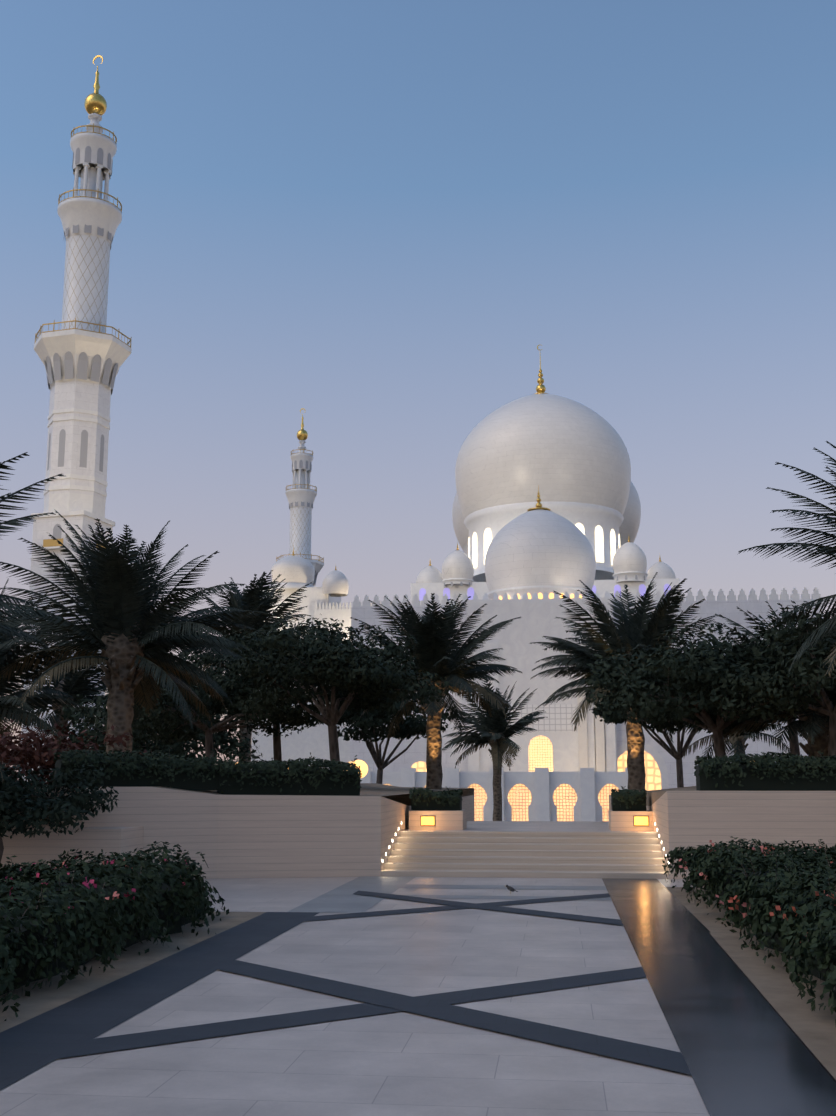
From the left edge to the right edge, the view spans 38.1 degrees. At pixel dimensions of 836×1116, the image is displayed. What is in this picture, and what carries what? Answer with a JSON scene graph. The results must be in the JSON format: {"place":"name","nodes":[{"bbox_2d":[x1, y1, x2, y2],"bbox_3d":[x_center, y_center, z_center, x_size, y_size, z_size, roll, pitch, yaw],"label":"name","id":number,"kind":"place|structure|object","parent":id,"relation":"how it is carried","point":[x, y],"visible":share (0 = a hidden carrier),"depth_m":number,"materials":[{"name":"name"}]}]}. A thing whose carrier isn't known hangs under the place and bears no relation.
{"place":"outdoors","nodes":[
{"label":"outdoors","id":0,"kind":"place"},
{"bbox_2d":[217,752,361,795],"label":"hedge wall","id":1,"kind":"structure","parent":0,"point":[319,776],"depth_m":21.54,"materials":[{"name":"green plant"}]},
{"bbox_2d":[355,760,367,777],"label":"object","id":2,"kind":"object","parent":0,"point":[363,766],"visible":0.5,"depth_m":26.40,"materials":[{"name":"yellow glass"}]},
{"bbox_2d":[0,887,834,1031],"bbox_3d":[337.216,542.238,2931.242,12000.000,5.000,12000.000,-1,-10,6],"label":"ground","id":3,"kind":"structure","parent":0,"point":[43,999],"depth_m":11.19,"materials":[{"name":"beige stone"}]},
{"bbox_2d":[0,452,65,780],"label":"palm","id":4,"kind":"object","parent":3,"relation":"on","point":[9,605],"visible":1,"depth_m":17.35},
{"bbox_2d":[0,625,108,747],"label":"tree","id":5,"kind":"object","parent":3,"relation":"on","point":[72,683],"visible":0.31,"depth_m":45.45,"materials":[{"name":"green plant"}]},
{"bbox_2d":[0,762,118,862],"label":"bush","id":6,"kind":"object","parent":3,"relation":"on","point":[28,801],"visible":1,"depth_m":18.72,"materials":[{"name":"green plant"}]},
{"bbox_2d":[21,55,131,781],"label":"minaret","id":7,"kind":"object","parent":3,"relation":"on","point":[82,355],"visible":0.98,"depth_m":167.10,"materials":[{"name":"stone"}]},
{"bbox_2d":[0,841,228,1020],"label":"shrub","id":8,"kind":"object","parent":3,"relation":"on","point":[59,917],"visible":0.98,"depth_m":11.27,"materials":[{"name":"green plant"}]},
{"bbox_2d":[55,685,261,761],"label":"tree","id":9,"kind":"object","parent":3,"relation":"on","point":[220,739],"visible":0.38,"depth_m":42.76,"materials":[{"name":"green plant"}]},
{"bbox_2d":[173,650,236,746],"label":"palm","id":10,"kind":"object","parent":3,"relation":"on","point":[224,731],"visible":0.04,"depth_m":51.10,"materials":[{"name":"green plant"}]},
{"bbox_2d":[177,570,316,761],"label":"palm","id":11,"kind":"object","parent":3,"relation":"on","point":[256,597],"visible":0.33,"depth_m":45.29,"materials":[{"name":"green plant"}]},
{"bbox_2d":[276,408,323,586],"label":"minaret","id":12,"kind":"object","parent":3,"relation":"on","point":[301,495],"visible":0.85,"depth_m":341.73,"materials":[{"name":"stone"}]},
{"bbox_2d":[328,697,456,783],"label":"tree","id":13,"kind":"object","parent":3,"relation":"on","point":[372,725],"visible":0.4,"depth_m":48.80,"materials":[{"name":"green plant"}]},
{"bbox_2d":[0,876,835,1115],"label":"path paving","id":14,"kind":"structure","parent":3,"relation":"on","point":[395,996],"depth_m":8.49,"materials":[{"name":"stone"}]},
{"bbox_2d":[381,821,669,878],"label":"steps","id":15,"kind":"structure","parent":14,"relation":"on","point":[543,849],"depth_m":22.24,"materials":[{"name":"stone"}]},
{"bbox_2d":[1,783,835,879],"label":"retaining walls","id":16,"kind":"structure","parent":3,"relation":"on","point":[263,836],"depth_m":20.70,"materials":[{"name":"stone"}]},
{"bbox_2d":[0,578,88,748],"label":"palm","id":17,"kind":"object","parent":16,"relation":"on","point":[8,710],"visible":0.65,"depth_m":27.78,"materials":[{"name":"green plant"}]},
{"bbox_2d":[0,719,146,784],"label":"red shrub","id":18,"kind":"object","parent":16,"relation":"on","point":[23,753],"visible":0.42,"depth_m":22.89,"materials":[{"name":"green plant"}]},
{"bbox_2d":[0,510,274,753],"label":"palm","id":19,"kind":"object","parent":16,"relation":"on","point":[131,633],"visible":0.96,"depth_m":26.80,"materials":[{"name":"green plant"}]},
{"bbox_2d":[49,746,225,790],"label":"hedge wall","id":20,"kind":"structure","parent":16,"relation":"on","point":[125,768],"depth_m":20.79,"materials":[{"name":"green plant"}]},
{"bbox_2d":[84,653,346,757],"bbox_3d":[-6.111,5.085,36.319,7.351,4.244,7.125,4,-11,-23],"label":"tree","id":21,"kind":"object","parent":16,"relation":"on","point":[167,720],"visible":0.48,"depth_m":35.60,"materials":[{"name":"green plant"}]},
{"bbox_2d":[178,621,392,760],"bbox_3d":[-3.950,4.759,37.252,6.511,5.213,5.471,-1,-10,6],"label":"tree","id":22,"kind":"object","parent":16,"relation":"on","point":[240,681],"visible":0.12,"depth_m":36.31,"materials":[{"name":"green plant"}]},
{"bbox_2d":[221,616,453,761],"bbox_3d":[-2.482,4.045,32.806,5.690,5.012,6.702,3,-11,-15],"label":"tree","id":23,"kind":"object","parent":16,"relation":"on","point":[340,664],"visible":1,"depth_m":31.53,"materials":[{"name":"green plant"}]},
{"bbox_2d":[409,787,463,810],"bbox_3d":[0.386,4.979,25.061,1.085,0.504,1.000,-1,-10,6],"label":"planter hedge","id":24,"kind":"object","parent":16,"relation":"on","point":[425,799],"visible":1,"depth_m":24.80,"materials":[{"name":"green plant"}]},
{"bbox_2d":[382,816,668,863],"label":"wall lamps","id":25,"kind":"object","parent":16,"relation":"attached to","point":[430,820],"depth_m":24.02,"materials":[{"name":"yellow glass"}]},
{"bbox_2d":[610,786,646,810],"bbox_3d":[4.279,4.896,24.652,0.766,0.519,0.935,-1,-10,6],"label":"planter hedge","id":26,"kind":"object","parent":16,"relation":"on","point":[623,799],"visible":1,"depth_m":24.34,"materials":[{"name":"green plant"}]},
{"bbox_2d":[581,617,786,757],"bbox_3d":[7.224,3.763,29.823,7.594,4.485,6.036,8,-13,-39],"label":"tree","id":27,"kind":"object","parent":16,"relation":"on","point":[698,668],"visible":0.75,"depth_m":28.52,"materials":[{"name":"green plant"}]},
{"bbox_2d":[681,601,835,757],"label":"palm","id":28,"kind":"object","parent":16,"relation":"on","point":[813,724],"visible":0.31,"depth_m":28.95,"materials":[{"name":"green plant"}]},
{"bbox_2d":[694,750,835,790],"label":"hedge wall","id":29,"kind":"structure","parent":16,"relation":"on","point":[776,772],"depth_m":20.98,"materials":[{"name":"green plant"}]},
{"bbox_2d":[714,601,835,756],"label":"tree","id":30,"kind":"object","parent":16,"relation":"on","point":[806,666],"visible":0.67,"depth_m":26.91,"materials":[{"name":"green plant"}]},
{"bbox_2d":[728,626,821,755],"bbox_3d":[10.407,4.288,33.371,5.993,4.741,5.910,-8,-13,37],"label":"tree","id":31,"kind":"object","parent":16,"relation":"on","point":[794,748],"depth_m":33.09,"materials":[{"name":"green plant"}]},
{"bbox_2d":[737,441,835,675],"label":"palm","id":32,"kind":"object","parent":16,"relation":"on","point":[821,549],"visible":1,"depth_m":22.05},
{"bbox_2d":[351,593,522,791],"bbox_3d":[0.324,4.922,37.735,5.916,7.881,5.840,-1,-10,6],"label":"palm","id":33,"kind":"object","parent":3,"relation":"on","point":[438,652],"visible":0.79,"depth_m":37.41,"materials":[{"name":"green plant"}]},
{"bbox_2d":[360,768,627,821],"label":"arcade wall","id":34,"kind":"structure","parent":3,"relation":"on","point":[545,794],"depth_m":97.67,"materials":[{"name":"stone"}]},
{"bbox_2d":[442,679,547,820],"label":"palm","id":35,"kind":"object","parent":3,"relation":"on","point":[496,730],"visible":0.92,"depth_m":60.76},
{"bbox_2d":[251,345,822,790],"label":"mosque","id":36,"kind":"structure","parent":3,"relation":"on","point":[545,503],"depth_m":151.61,"materials":[{"name":"stone"}]},
{"bbox_2d":[529,572,721,791],"bbox_3d":[6.340,4.331,35.432,6.132,8.029,5.945,-1,-10,6],"label":"palm","id":37,"kind":"object","parent":3,"relation":"on","point":[640,628],"visible":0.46,"depth_m":35.01,"materials":[{"name":"green plant"}]},
{"bbox_2d":[589,693,698,787],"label":"tree","id":38,"kind":"object","parent":3,"relation":"on","point":[678,754],"visible":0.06,"depth_m":44.20,"materials":[{"name":"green plant"}]},
{"bbox_2d":[672,723,789,763],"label":"palm","id":39,"kind":"object","parent":3,"relation":"on","point":[737,745],"visible":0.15,"depth_m":53.39,"materials":[{"name":"green plant"}]},
{"bbox_2d":[662,836,835,1024],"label":"hedge","id":40,"kind":"object","parent":3,"relation":"on","point":[775,897],"visible":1,"depth_m":11.85,"materials":[{"name":"green plant"}]},
{"bbox_2d":[0,0,835,779],"label":"sky","id":41,"kind":"structure","parent":0,"point":[373,219],"materials":[{"name":"blue"}]},
{"bbox_2d":[506,885,517,891],"bbox_3d":[1.365,4.848,17.739,0.206,0.128,0.069,-5,-12,26],"label":"bird","id":42,"kind":"object","parent":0,"point":[510,888],"visible":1,"depth_m":17.72}
]}

